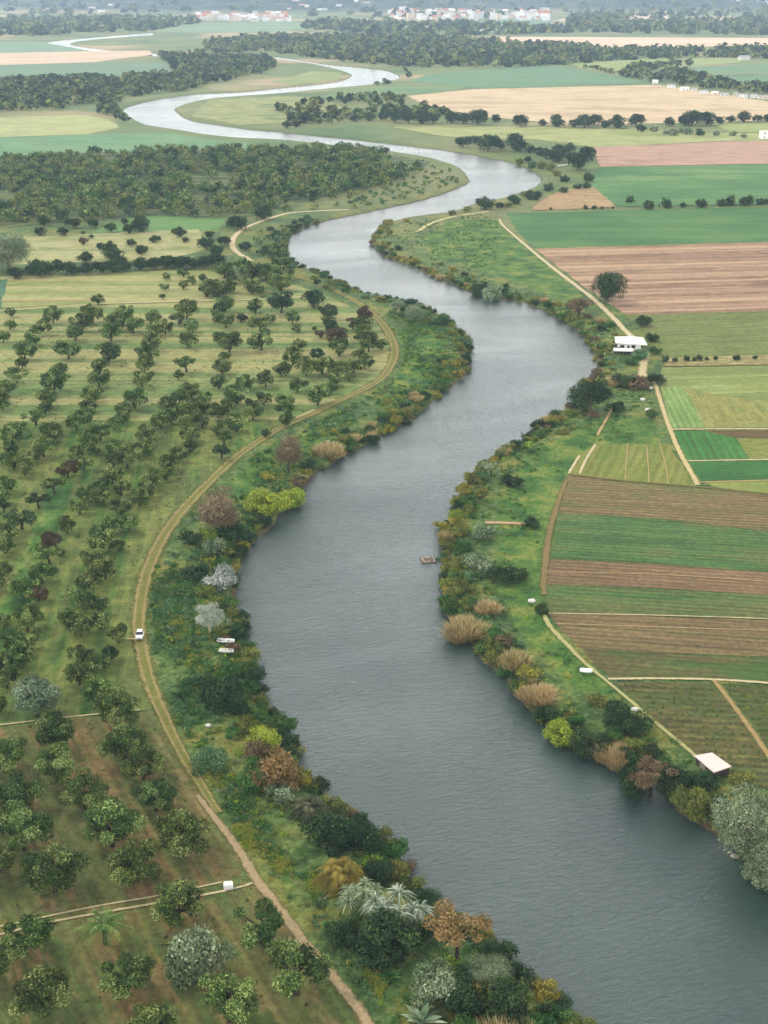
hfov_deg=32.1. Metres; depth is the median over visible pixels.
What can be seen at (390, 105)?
hedge tree
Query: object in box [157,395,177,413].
fruit tree
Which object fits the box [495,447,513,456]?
waterside shrub
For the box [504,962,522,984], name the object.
bank shrub
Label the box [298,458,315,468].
bank shrub
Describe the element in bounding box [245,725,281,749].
bush
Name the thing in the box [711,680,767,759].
footpath
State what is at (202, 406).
fruit tree
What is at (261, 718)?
bank shrub
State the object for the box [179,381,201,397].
fruit tree
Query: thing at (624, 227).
field
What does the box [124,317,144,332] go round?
fruit tree
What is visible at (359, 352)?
fruit tree
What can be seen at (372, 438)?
waterside shrub
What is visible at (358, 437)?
bank shrub
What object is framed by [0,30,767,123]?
riverside woods
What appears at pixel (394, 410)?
bank shrub
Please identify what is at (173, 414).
fruit tree
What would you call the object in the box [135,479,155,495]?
fruit tree
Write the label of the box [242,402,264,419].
fruit tree
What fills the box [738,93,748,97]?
farm shed
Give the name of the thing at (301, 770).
waterside shrub
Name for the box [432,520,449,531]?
waterside shrub
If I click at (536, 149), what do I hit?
bank tree
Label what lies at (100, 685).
fruit tree
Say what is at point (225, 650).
rowing boat
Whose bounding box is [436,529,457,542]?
waterside shrub
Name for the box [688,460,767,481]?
field
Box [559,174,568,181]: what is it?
bush
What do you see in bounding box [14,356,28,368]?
fruit tree
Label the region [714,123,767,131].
field
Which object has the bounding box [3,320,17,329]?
fruit tree
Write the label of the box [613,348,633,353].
lean to
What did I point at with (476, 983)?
bush
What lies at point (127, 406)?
fruit tree
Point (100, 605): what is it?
fruit tree
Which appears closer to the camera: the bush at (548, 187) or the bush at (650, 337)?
the bush at (650, 337)
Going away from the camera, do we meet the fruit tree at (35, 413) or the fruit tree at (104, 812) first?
the fruit tree at (104, 812)
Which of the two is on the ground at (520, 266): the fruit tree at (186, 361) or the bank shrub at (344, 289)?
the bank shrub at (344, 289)
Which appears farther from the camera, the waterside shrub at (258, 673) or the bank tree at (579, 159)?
the bank tree at (579, 159)
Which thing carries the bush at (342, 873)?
on the ground at (520, 266)
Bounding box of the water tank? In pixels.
[223,881,236,889]
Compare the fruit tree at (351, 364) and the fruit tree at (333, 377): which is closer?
the fruit tree at (333, 377)
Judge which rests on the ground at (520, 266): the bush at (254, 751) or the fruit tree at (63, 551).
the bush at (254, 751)
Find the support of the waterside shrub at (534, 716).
on the ground at (520, 266)
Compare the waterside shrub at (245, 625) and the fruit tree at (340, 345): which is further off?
the fruit tree at (340, 345)
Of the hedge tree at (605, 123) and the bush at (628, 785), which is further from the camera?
the hedge tree at (605, 123)
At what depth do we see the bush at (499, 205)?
935.03 m
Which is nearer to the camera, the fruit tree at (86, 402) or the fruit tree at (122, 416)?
the fruit tree at (122, 416)
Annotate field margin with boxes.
[663,355,767,365]
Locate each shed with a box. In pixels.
[667,84,675,87]
[680,87,689,90]
[694,753,731,778]
[700,90,708,93]
[711,91,718,94]
[720,92,728,96]
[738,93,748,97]
[750,94,757,97]
[758,95,767,98]
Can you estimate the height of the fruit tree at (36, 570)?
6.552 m
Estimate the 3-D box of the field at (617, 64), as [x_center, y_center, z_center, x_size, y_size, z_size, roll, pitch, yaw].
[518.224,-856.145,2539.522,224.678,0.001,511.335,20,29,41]
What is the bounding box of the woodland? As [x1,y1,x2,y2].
[0,140,458,258]
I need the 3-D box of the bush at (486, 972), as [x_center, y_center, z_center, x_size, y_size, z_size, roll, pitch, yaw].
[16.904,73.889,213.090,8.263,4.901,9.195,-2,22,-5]
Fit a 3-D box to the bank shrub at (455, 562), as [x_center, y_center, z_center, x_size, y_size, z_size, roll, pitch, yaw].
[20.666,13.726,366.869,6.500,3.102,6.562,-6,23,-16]
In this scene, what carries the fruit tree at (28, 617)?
on the orchard grass at (203, 460)
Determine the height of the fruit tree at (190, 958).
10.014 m
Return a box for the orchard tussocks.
[0,309,358,1023]
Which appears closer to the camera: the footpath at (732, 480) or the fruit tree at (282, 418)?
the footpath at (732, 480)
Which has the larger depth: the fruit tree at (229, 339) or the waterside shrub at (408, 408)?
the fruit tree at (229, 339)
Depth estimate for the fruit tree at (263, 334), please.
575.31 m
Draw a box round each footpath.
[0,295,306,310]
[0,709,139,724]
[0,881,221,926]
[0,882,252,934]
[7,299,89,300]
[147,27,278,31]
[229,209,347,261]
[396,125,710,133]
[414,211,489,231]
[485,521,524,524]
[539,479,567,594]
[543,613,696,757]
[546,571,767,581]
[553,613,767,618]
[556,623,767,630]
[567,455,580,472]
[569,474,767,494]
[578,444,595,472]
[596,407,611,434]
[608,677,767,683]
[624,444,627,478]
[646,444,649,481]
[659,444,668,483]
[670,428,767,429]
[684,459,767,460]
[686,364,767,365]
[699,480,766,482]
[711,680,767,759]
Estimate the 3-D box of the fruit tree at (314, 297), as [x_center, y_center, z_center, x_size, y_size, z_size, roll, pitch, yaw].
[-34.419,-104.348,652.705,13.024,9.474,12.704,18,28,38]
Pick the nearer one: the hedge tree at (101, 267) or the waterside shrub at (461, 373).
the waterside shrub at (461, 373)
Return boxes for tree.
[0,232,34,272]
[0,330,10,342]
[0,379,16,392]
[0,390,10,399]
[0,398,9,409]
[0,422,24,441]
[0,451,24,468]
[0,475,16,489]
[0,487,9,500]
[0,499,11,512]
[0,521,21,539]
[0,535,15,553]
[0,559,14,575]
[0,572,6,586]
[0,613,12,629]
[0,632,19,649]
[0,650,13,668]
[0,664,21,688]
[0,695,7,710]
[0,737,27,772]
[0,769,48,813]
[0,803,58,853]
[0,843,16,871]
[0,913,55,961]
[0,944,18,976]
[2,366,29,382]
[2,438,18,452]
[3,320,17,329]
[3,507,36,528]
[3,641,34,670]
[4,307,16,316]
[5,455,35,475]
[5,963,73,1021]
[6,267,24,278]
[7,576,41,599]
[7,600,44,631]
[10,673,62,716]
[12,340,38,357]
[13,421,27,430]
[13,627,42,648]
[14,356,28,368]
[16,841,89,895]
[20,409,46,425]
[24,328,44,344]
[24,492,51,508]
[27,257,52,275]
[27,448,43,461]
[27,562,58,582]
[29,585,49,601]
[31,317,51,334]
[31,436,60,456]
[32,389,56,402]
[32,740,75,785]
[33,227,47,235]
[33,710,75,746]
[34,540,50,551]
[34,546,61,563]
[36,215,50,225]
[36,402,53,412]
[37,423,62,439]
[39,368,70,391]
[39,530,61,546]
[41,477,67,492]
[42,305,64,322]
[46,421,61,430]
[48,264,54,272]
[50,362,68,374]
[52,259,62,265]
[52,339,81,358]
[53,261,76,273]
[53,460,78,477]
[55,765,109,809]
[56,226,68,234]
[56,548,65,556]
[56,607,75,623]
[57,515,75,532]
[62,660,96,684]
[63,218,80,227]
[64,412,89,429]
[65,322,83,340]
[65,611,91,636]
[66,580,99,605]
[66,644,94,663]
[67,444,85,459]
[68,312,94,329]
[68,499,88,514]
[70,267,79,274]
[72,568,100,589]
[74,406,95,421]
[75,482,100,502]
[75,906,131,952]
[76,251,93,262]
[76,457,93,470]
[77,262,93,273]
[77,430,99,450]
[78,236,88,244]
[78,399,98,409]
[79,303,103,322]
[79,385,100,400]
[79,547,110,568]
[79,595,110,613]
[80,794,147,847]
[83,677,112,700]
[84,420,113,440]
[85,522,116,550]
[86,368,109,386]
[87,218,97,227]
[88,444,100,454]
[88,610,111,629]
[89,555,117,579]
[89,652,110,669]
[90,293,104,304]
[91,261,109,272]
[91,358,109,371]
[92,342,121,362]
[92,487,110,503]
[93,685,140,726]
[94,476,110,491]
[96,722,147,761]
[97,515,121,529]
[97,951,156,1001]
[98,321,122,340]
[98,462,124,483]
[99,242,125,258]
[101,645,119,660]
[102,222,118,231]
[103,312,125,327]
[104,453,124,465]
[105,438,120,456]
[106,623,128,643]
[106,836,163,888]
[107,258,123,271]
[107,417,120,429]
[108,539,125,551]
[109,496,133,514]
[111,480,131,495]
[112,440,146,468]
[113,401,132,412]
[114,305,133,318]
[115,255,126,263]
[115,409,131,423]
[117,513,138,530]
[119,743,166,782]
[120,218,128,223]
[120,260,132,270]
[121,224,133,232]
[121,390,148,408]
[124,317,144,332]
[125,238,136,245]
[126,1003,179,1023]
[128,778,178,811]
[129,487,149,505]
[130,214,150,231]
[132,257,150,269]
[132,369,154,386]
[132,388,144,398]
[133,343,159,358]
[134,429,158,443]
[135,245,148,253]
[135,354,155,372]
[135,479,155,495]
[137,423,158,437]
[139,443,152,457]
[140,331,161,350]
[141,468,165,485]
[144,309,161,321]
[145,257,161,268]
[145,319,166,333]
[148,235,158,242]
[149,412,172,427]
[149,877,204,929]
[153,808,212,858]
[156,255,173,268]
[156,452,179,467]
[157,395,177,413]
[157,466,175,479]
[159,283,169,289]
[159,318,173,333]
[160,923,239,991]
[161,409,180,423]
[162,272,170,279]
[169,313,184,324]
[170,389,189,401]
[170,445,189,460]
[173,227,187,236]
[173,256,191,268]
[173,298,199,318]
[173,355,195,371]
[173,369,184,379]
[176,268,189,276]
[177,397,201,415]
[177,409,202,425]
[178,279,188,288]
[178,332,198,347]
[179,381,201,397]
[179,424,200,440]
[179,439,198,452]
[181,237,189,241]
[183,318,198,332]
[185,276,196,283]
[187,258,197,267]
[193,396,211,411]
[194,415,209,427]
[195,255,214,267]
[195,485,241,537]
[195,601,225,633]
[196,237,214,248]
[197,970,262,1023]
[198,273,206,279]
[198,282,212,296]
[198,391,212,402]
[199,278,212,286]
[204,231,214,237]
[206,253,226,265]
[207,279,229,297]
[209,244,224,253]
[209,402,228,417]
[210,302,226,316]
[210,374,228,388]
[210,420,227,432]
[211,332,228,341]
[212,260,234,276]
[212,312,235,327]
[212,357,232,373]
[212,444,230,458]
[214,264,232,278]
[214,295,234,309]
[215,429,232,444]
[216,236,230,244]
[216,331,242,352]
[217,351,230,358]
[220,395,235,412]
[221,278,237,290]
[223,384,249,403]
[225,271,237,280]
[225,412,248,431]
[226,215,246,229]
[231,897,284,951]
[232,256,247,267]
[234,373,256,387]
[236,313,248,321]
[238,241,252,250]
[238,259,260,278]
[238,276,248,286]
[242,263,265,277]
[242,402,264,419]
[243,276,260,286]
[244,398,259,408]
[246,285,254,293]
[246,298,263,312]
[246,313,270,328]
[246,327,273,350]
[251,285,264,294]
[254,204,275,218]
[256,369,273,386]
[256,391,271,404]
[261,262,281,275]
[261,263,270,279]
[261,428,271,436]
[264,290,294,312]
[265,937,334,998]
[266,273,292,290]
[267,244,285,259]
[267,274,288,290]
[267,314,275,323]
[270,255,292,269]
[272,361,291,376]
[272,432,303,470]
[274,393,295,403]
[274,402,293,416]
[278,412,296,425]
[279,264,294,276]
[281,120,293,127]
[281,345,303,364]
[285,310,300,323]
[286,113,295,120]
[289,377,308,391]
[291,324,300,332]
[292,120,300,126]
[292,338,307,347]
[295,355,318,376]
[299,111,312,123]
[301,289,326,308]
[305,383,330,405]
[309,348,324,358]
[311,355,332,374]
[314,329,324,337]
[317,303,337,318]
[321,315,336,324]
[324,320,338,335]
[324,358,344,375]
[325,105,337,110]
[325,326,348,341]
[326,381,338,393]
[327,370,345,383]
[328,336,348,355]
[341,369,355,380]
[342,356,363,372]
[345,317,358,328]
[349,113,359,121]
[351,348,365,357]
[352,316,373,330]
[353,327,373,340]
[356,354,375,368]
[357,305,372,319]
[359,331,378,351]
[363,112,377,120]
[374,338,388,349]
[378,111,388,119]
[380,102,395,108]
[388,113,402,121]
[390,299,404,311]
[401,113,416,122]
[404,304,428,320]
[415,112,431,123]
[422,897,493,961]
[428,111,441,122]
[445,111,457,122]
[455,136,472,146]
[456,112,468,123]
[467,108,488,124]
[470,135,479,143]
[475,134,502,150]
[486,564,519,583]
[492,114,500,121]
[493,139,504,148]
[504,132,531,150]
[511,114,529,126]
[524,156,530,162]
[525,145,535,152]
[531,146,543,154]
[537,147,551,157]
[538,119,547,125]
[544,143,567,161]
[549,114,565,126]
[562,142,576,152]
[564,151,575,161]
[565,151,592,169]
[565,298,594,318]
[566,379,613,410]
[568,119,578,126]
[574,114,595,127]
[579,146,597,158]
[583,173,594,181]
[590,114,604,124]
[590,270,629,301]
[600,120,610,127]
[608,114,626,127]
[626,195,635,202]
[627,113,647,125]
[627,755,679,794]
[635,124,646,130]
[635,315,653,325]
[643,200,654,208]
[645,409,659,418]
[646,373,666,383]
[658,197,671,207]
[663,116,676,125]
[678,115,691,125]
[681,109,704,125]
[695,198,707,207]
[701,111,717,124]
[715,197,727,206]
[716,116,725,123]
[725,114,737,122]
[725,195,735,205]
[737,110,752,121]
[738,194,753,205]
[752,114,763,121]
[755,197,764,204]
[762,114,767,121]
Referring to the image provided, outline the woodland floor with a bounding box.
[0,148,429,227]
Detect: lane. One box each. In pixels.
[498,219,634,336]
[637,353,649,376]
[653,381,700,484]
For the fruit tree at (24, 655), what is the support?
on the orchard grass at (203, 460)
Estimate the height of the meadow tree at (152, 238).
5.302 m
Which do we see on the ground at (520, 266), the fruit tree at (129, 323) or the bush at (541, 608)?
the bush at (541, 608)
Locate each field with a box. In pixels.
[0,42,87,52]
[0,51,151,64]
[0,62,170,79]
[0,115,117,136]
[0,133,251,155]
[0,229,208,264]
[0,270,265,307]
[0,279,7,307]
[90,216,226,232]
[153,21,313,32]
[192,96,342,124]
[272,71,341,84]
[321,85,465,99]
[393,126,767,146]
[409,66,650,87]
[409,85,767,124]
[470,18,552,27]
[477,37,767,46]
[506,207,767,247]
[532,187,616,209]
[536,242,767,314]
[546,559,767,593]
[546,585,767,617]
[548,614,767,656]
[550,514,767,570]
[555,14,667,20]
[558,475,767,530]
[569,58,741,70]
[570,443,695,485]
[582,649,767,681]
[591,164,767,206]
[594,141,767,166]
[615,682,767,787]
[626,311,767,356]
[660,366,767,428]
[663,387,702,427]
[673,431,748,459]
[684,388,767,426]
[688,64,767,75]
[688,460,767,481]
[703,481,767,492]
[708,430,767,437]
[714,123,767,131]
[715,75,767,82]
[723,684,767,744]
[737,438,767,458]
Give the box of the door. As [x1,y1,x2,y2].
[699,762,704,770]
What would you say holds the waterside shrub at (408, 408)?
on the ground at (520, 266)
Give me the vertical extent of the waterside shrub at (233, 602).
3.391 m
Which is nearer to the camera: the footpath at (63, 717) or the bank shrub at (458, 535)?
the footpath at (63, 717)
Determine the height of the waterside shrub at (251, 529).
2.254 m
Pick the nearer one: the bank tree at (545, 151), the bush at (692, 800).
the bush at (692, 800)
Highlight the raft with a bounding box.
[420,556,436,562]
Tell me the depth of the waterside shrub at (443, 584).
354.07 m
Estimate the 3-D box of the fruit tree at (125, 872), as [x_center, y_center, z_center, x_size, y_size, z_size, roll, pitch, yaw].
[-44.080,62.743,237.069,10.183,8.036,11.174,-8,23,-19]
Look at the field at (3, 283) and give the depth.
693.26 m
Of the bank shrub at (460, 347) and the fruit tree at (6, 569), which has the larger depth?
the bank shrub at (460, 347)
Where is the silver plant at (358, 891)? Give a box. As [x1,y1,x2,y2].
[335,876,385,918]
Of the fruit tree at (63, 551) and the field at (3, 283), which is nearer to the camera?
the fruit tree at (63, 551)
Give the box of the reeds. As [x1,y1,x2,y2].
[590,740,638,771]
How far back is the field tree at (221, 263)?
716.29 m
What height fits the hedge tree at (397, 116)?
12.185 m
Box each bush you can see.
[176,529,204,544]
[176,580,201,596]
[179,561,209,581]
[188,672,209,686]
[188,744,228,776]
[197,673,243,712]
[198,527,217,541]
[200,537,225,556]
[202,562,238,591]
[214,520,249,542]
[223,691,252,716]
[234,755,274,792]
[242,736,270,758]
[243,487,293,515]
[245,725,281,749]
[245,744,301,792]
[264,783,294,806]
[276,488,306,508]
[286,794,330,822]
[297,804,355,858]
[311,856,370,898]
[324,913,363,949]
[342,818,388,852]
[349,907,424,973]
[359,882,434,938]
[361,854,384,871]
[362,857,396,886]
[394,917,434,947]
[408,954,471,1010]
[441,969,489,1016]
[448,209,456,214]
[451,1012,481,1023]
[461,552,490,571]
[462,205,472,210]
[467,953,514,985]
[468,283,487,295]
[471,524,495,539]
[471,981,493,1009]
[475,196,494,209]
[481,287,502,300]
[484,972,533,1023]
[493,633,515,646]
[495,201,504,207]
[498,472,525,486]
[504,201,513,206]
[507,193,521,203]
[509,567,529,580]
[515,158,523,164]
[518,190,526,196]
[521,515,539,529]
[523,1011,556,1023]
[525,189,542,199]
[527,159,536,168]
[535,602,549,614]
[536,160,546,168]
[541,716,579,747]
[543,182,554,190]
[546,162,555,170]
[552,170,561,175]
[558,186,568,192]
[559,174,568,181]
[566,728,611,759]
[572,182,582,188]
[582,182,590,187]
[601,697,630,727]
[609,400,625,412]
[611,373,635,388]
[616,709,653,738]
[616,765,647,802]
[624,374,651,390]
[630,348,648,360]
[644,332,659,341]
[649,126,659,131]
[649,345,661,354]
[654,764,693,801]
[662,355,669,361]
[667,128,677,135]
[667,784,711,822]
[676,126,683,132]
[683,127,694,133]
[689,768,720,791]
[696,128,705,135]
[712,130,719,135]
[732,354,740,359]
[741,860,767,889]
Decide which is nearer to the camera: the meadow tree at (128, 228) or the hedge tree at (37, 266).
the hedge tree at (37, 266)
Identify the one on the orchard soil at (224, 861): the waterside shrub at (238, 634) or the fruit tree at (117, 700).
the fruit tree at (117, 700)
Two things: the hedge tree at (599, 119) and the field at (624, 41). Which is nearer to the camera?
the hedge tree at (599, 119)
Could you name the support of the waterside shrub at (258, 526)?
on the ground at (520, 266)
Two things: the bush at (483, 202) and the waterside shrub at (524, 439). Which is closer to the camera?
the waterside shrub at (524, 439)
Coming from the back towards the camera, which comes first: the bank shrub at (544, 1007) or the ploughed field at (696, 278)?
the ploughed field at (696, 278)
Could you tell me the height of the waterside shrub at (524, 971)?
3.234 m
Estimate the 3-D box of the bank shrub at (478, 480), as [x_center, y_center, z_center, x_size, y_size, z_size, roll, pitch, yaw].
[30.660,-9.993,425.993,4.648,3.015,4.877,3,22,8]
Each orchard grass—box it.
[0,284,390,420]
[0,419,284,725]
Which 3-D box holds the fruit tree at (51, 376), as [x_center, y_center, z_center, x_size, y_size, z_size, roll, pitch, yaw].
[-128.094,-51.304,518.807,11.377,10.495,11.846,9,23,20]
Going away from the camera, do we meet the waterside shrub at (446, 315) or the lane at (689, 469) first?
the lane at (689, 469)
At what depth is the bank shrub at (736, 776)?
265.88 m
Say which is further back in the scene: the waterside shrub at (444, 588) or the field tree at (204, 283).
the field tree at (204, 283)
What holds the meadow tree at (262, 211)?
on the ground at (520, 266)
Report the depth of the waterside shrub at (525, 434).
471.34 m
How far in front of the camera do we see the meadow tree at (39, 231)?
833.32 m
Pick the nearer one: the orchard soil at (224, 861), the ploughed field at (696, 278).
the orchard soil at (224, 861)
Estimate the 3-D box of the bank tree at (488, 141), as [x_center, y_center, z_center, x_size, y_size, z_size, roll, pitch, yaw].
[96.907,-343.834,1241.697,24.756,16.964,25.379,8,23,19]
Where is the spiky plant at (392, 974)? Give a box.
[374,967,403,985]
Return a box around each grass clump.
[309,440,345,458]
[437,612,491,643]
[473,597,504,614]
[499,646,534,672]
[513,680,562,707]
[605,377,619,386]
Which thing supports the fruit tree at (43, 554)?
on the orchard grass at (203, 460)
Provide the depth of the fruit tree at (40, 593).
342.85 m
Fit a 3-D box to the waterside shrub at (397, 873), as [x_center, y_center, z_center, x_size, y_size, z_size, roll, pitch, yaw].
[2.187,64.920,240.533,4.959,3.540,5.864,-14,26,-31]
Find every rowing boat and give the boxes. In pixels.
[217,638,233,642]
[218,648,233,652]
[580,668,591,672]
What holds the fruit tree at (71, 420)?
on the orchard grass at (203, 460)
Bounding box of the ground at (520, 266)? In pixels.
[0,0,767,1023]
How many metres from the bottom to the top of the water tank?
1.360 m
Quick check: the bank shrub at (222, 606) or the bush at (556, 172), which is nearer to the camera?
the bank shrub at (222, 606)
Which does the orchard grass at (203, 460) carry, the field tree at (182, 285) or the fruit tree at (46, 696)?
the fruit tree at (46, 696)
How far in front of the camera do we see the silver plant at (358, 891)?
229.46 m
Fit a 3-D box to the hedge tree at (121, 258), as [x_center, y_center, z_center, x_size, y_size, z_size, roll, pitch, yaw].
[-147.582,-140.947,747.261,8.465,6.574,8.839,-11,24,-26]
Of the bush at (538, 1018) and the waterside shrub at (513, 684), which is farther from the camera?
the waterside shrub at (513, 684)
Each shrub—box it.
[194,581,216,596]
[209,552,221,558]
[212,557,230,566]
[215,597,226,602]
[216,604,228,611]
[216,627,230,636]
[216,660,241,677]
[218,600,228,606]
[219,606,239,618]
[222,548,235,556]
[222,596,241,606]
[223,625,238,633]
[223,726,241,738]
[225,643,241,652]
[227,651,236,660]
[228,544,249,555]
[228,628,249,641]
[229,550,241,558]
[230,563,240,573]
[230,657,250,666]
[231,558,241,564]
[232,580,240,587]
[232,609,250,620]
[233,673,245,683]
[234,617,250,624]
[234,622,244,630]
[235,620,251,631]
[237,541,250,547]
[237,638,257,647]
[237,646,252,656]
[237,677,260,697]
[238,646,262,659]
[238,659,258,672]
[238,714,261,733]
[243,532,257,540]
[243,664,266,681]
[244,527,254,534]
[246,518,257,526]
[248,702,268,715]
[249,680,269,694]
[249,710,260,718]
[252,692,266,702]
[254,523,263,529]
[255,699,269,706]
[256,513,272,527]
[257,714,271,723]
[260,470,274,480]
[265,706,280,715]
[266,226,273,230]
[268,716,298,733]
[272,710,287,720]
[272,724,290,736]
[276,732,301,747]
[284,747,298,757]
[286,753,299,764]
[287,740,307,754]
[291,477,306,487]
[295,765,306,779]
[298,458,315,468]
[298,776,322,790]
[299,767,314,782]
[303,468,313,475]
[306,464,316,469]
[310,775,331,794]
[313,278,321,283]
[318,272,327,277]
[321,793,343,813]
[329,278,340,284]
[333,800,353,817]
[334,281,344,286]
[336,435,354,442]
[339,287,350,292]
[341,426,349,432]
[341,807,359,819]
[344,442,356,452]
[346,437,355,443]
[350,434,362,440]
[350,811,368,825]
[359,429,368,434]
[360,292,371,298]
[364,431,376,436]
[365,421,376,426]
[365,425,375,432]
[366,434,380,443]
[372,847,389,857]
[376,412,389,417]
[376,415,387,422]
[377,295,386,302]
[377,824,393,839]
[378,428,386,434]
[380,243,388,247]
[380,836,409,859]
[381,408,397,416]
[384,424,395,432]
[386,837,398,848]
[390,413,402,423]
[390,859,412,884]
[391,857,409,871]
[392,244,401,249]
[397,401,411,407]
[397,874,427,894]
[398,389,409,394]
[401,417,411,424]
[403,410,412,417]
[403,885,424,902]
[404,298,415,303]
[404,406,414,412]
[404,859,416,874]
[408,391,418,395]
[408,394,423,402]
[413,887,443,915]
[417,399,427,406]
[419,391,432,400]
[419,901,436,911]
[427,321,439,326]
[427,369,441,376]
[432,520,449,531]
[433,392,442,398]
[435,327,449,333]
[435,367,446,373]
[435,594,451,604]
[436,274,445,279]
[436,383,448,391]
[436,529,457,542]
[436,551,448,559]
[436,577,448,586]
[437,315,447,322]
[437,354,449,359]
[437,535,456,547]
[438,572,448,577]
[439,595,460,612]
[440,313,450,319]
[440,378,449,384]
[440,555,454,565]
[440,564,450,571]
[441,359,451,366]
[441,548,450,553]
[441,578,457,591]
[441,584,458,595]
[445,274,452,280]
[445,587,462,598]
[446,318,455,322]
[446,508,463,519]
[446,524,469,536]
[447,323,456,327]
[447,577,466,588]
[448,266,456,270]
[448,329,457,334]
[448,516,459,524]
[448,531,463,536]
[448,569,464,579]
[449,495,461,504]
[449,505,463,512]
[449,555,466,568]
[449,565,464,574]
[449,911,465,930]
[450,360,460,367]
[451,539,471,552]
[452,369,465,376]
[452,498,468,507]
[453,520,468,526]
[454,341,463,346]
[454,482,474,494]
[456,356,468,364]
[457,343,466,350]
[459,493,479,505]
[461,352,471,358]
[461,504,476,513]
[461,583,479,593]
[461,596,478,608]
[461,600,473,610]
[462,568,484,581]
[462,594,477,601]
[463,276,471,282]
[463,366,471,372]
[464,338,473,346]
[464,472,477,484]
[465,344,474,350]
[466,920,486,941]
[467,512,476,519]
[472,935,509,958]
[472,1012,532,1023]
[473,476,486,484]
[473,486,487,494]
[474,492,486,499]
[474,928,496,944]
[476,470,489,480]
[476,641,490,654]
[479,626,490,633]
[480,461,503,476]
[481,636,505,651]
[483,649,505,665]
[487,456,500,462]
[488,625,505,639]
[488,938,519,961]
[488,943,506,951]
[492,447,506,455]
[494,655,504,666]
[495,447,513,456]
[495,665,513,678]
[499,443,515,450]
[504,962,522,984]
[505,292,513,298]
[507,675,527,695]
[508,960,535,985]
[509,678,530,692]
[510,439,521,444]
[510,675,520,681]
[511,639,525,646]
[512,445,525,451]
[515,293,522,299]
[516,663,542,680]
[520,673,539,684]
[521,432,532,437]
[521,437,530,443]
[523,441,533,447]
[528,973,546,992]
[529,418,544,429]
[529,435,538,440]
[531,299,539,304]
[531,432,541,438]
[531,711,548,722]
[532,977,563,1004]
[533,998,571,1020]
[534,704,560,720]
[539,297,548,301]
[539,428,549,435]
[540,989,573,1011]
[543,300,553,307]
[543,415,559,424]
[544,419,556,425]
[548,409,561,414]
[548,710,563,722]
[549,1006,575,1023]
[550,414,565,420]
[552,300,562,305]
[556,311,568,319]
[557,426,568,433]
[561,407,578,415]
[562,711,572,718]
[562,724,587,745]
[563,1010,598,1023]
[564,402,576,409]
[565,316,572,321]
[568,714,585,723]
[569,320,578,327]
[579,330,588,335]
[582,312,592,318]
[583,691,607,707]
[584,410,599,417]
[587,374,596,381]
[590,368,601,375]
[593,377,606,384]
[595,318,606,322]
[596,342,607,348]
[597,323,606,330]
[597,361,605,366]
[603,725,624,740]
[605,321,615,327]
[620,746,637,758]
[624,358,638,364]
[625,737,644,748]
[626,753,651,769]
[640,742,663,758]
[693,800,717,819]
[710,793,727,806]
[727,770,758,785]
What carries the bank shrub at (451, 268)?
on the ground at (520, 266)
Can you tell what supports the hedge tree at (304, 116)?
on the ground at (520, 266)
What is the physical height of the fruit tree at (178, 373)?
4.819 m
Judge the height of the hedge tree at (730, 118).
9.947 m
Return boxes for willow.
[709,778,767,864]
[738,832,767,892]
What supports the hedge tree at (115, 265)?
on the ground at (520, 266)
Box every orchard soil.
[0,711,242,919]
[0,882,360,1023]
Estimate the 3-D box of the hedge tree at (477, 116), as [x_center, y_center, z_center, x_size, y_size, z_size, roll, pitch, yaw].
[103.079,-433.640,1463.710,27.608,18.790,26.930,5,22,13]
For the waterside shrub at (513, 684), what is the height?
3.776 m
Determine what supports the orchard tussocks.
on the orchard grass at (203, 460)
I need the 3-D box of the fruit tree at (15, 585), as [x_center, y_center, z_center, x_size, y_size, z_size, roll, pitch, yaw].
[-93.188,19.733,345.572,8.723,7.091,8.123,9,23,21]
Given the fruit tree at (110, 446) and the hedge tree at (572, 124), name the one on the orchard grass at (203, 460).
the fruit tree at (110, 446)
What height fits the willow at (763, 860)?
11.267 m
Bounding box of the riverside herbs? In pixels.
[145,213,767,1023]
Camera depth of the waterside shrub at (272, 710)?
295.23 m
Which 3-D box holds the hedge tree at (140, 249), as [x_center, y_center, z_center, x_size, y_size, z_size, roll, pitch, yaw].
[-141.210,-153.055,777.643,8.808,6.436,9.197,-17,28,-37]
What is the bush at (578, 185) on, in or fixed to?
on the ground at (520, 266)
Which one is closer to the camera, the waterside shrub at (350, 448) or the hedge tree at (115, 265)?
the waterside shrub at (350, 448)
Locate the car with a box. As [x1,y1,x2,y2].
[135,629,143,639]
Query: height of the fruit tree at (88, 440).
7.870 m
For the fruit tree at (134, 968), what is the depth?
209.05 m
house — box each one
[207,14,214,20]
[223,15,228,20]
[233,15,238,21]
[240,15,246,20]
[251,16,258,21]
[406,13,414,18]
[419,15,425,19]
[431,15,437,20]
[443,14,449,19]
[458,8,465,11]
[476,13,483,19]
[490,13,494,19]
[495,13,501,19]
[526,14,531,19]
[540,14,547,19]
[615,334,646,351]
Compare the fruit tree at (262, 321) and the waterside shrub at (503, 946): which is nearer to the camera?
the waterside shrub at (503, 946)
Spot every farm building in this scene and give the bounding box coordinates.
[738,55,749,59]
[759,130,767,138]
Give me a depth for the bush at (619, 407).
495.79 m
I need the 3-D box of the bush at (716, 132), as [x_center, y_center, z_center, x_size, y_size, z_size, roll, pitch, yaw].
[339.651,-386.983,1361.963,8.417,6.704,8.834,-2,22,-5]
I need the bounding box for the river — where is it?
[49,33,767,1023]
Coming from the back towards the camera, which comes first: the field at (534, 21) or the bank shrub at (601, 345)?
the field at (534, 21)
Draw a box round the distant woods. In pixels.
[0,0,767,35]
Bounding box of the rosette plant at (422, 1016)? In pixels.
[401,1002,446,1023]
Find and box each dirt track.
[129,269,400,812]
[195,794,374,1023]

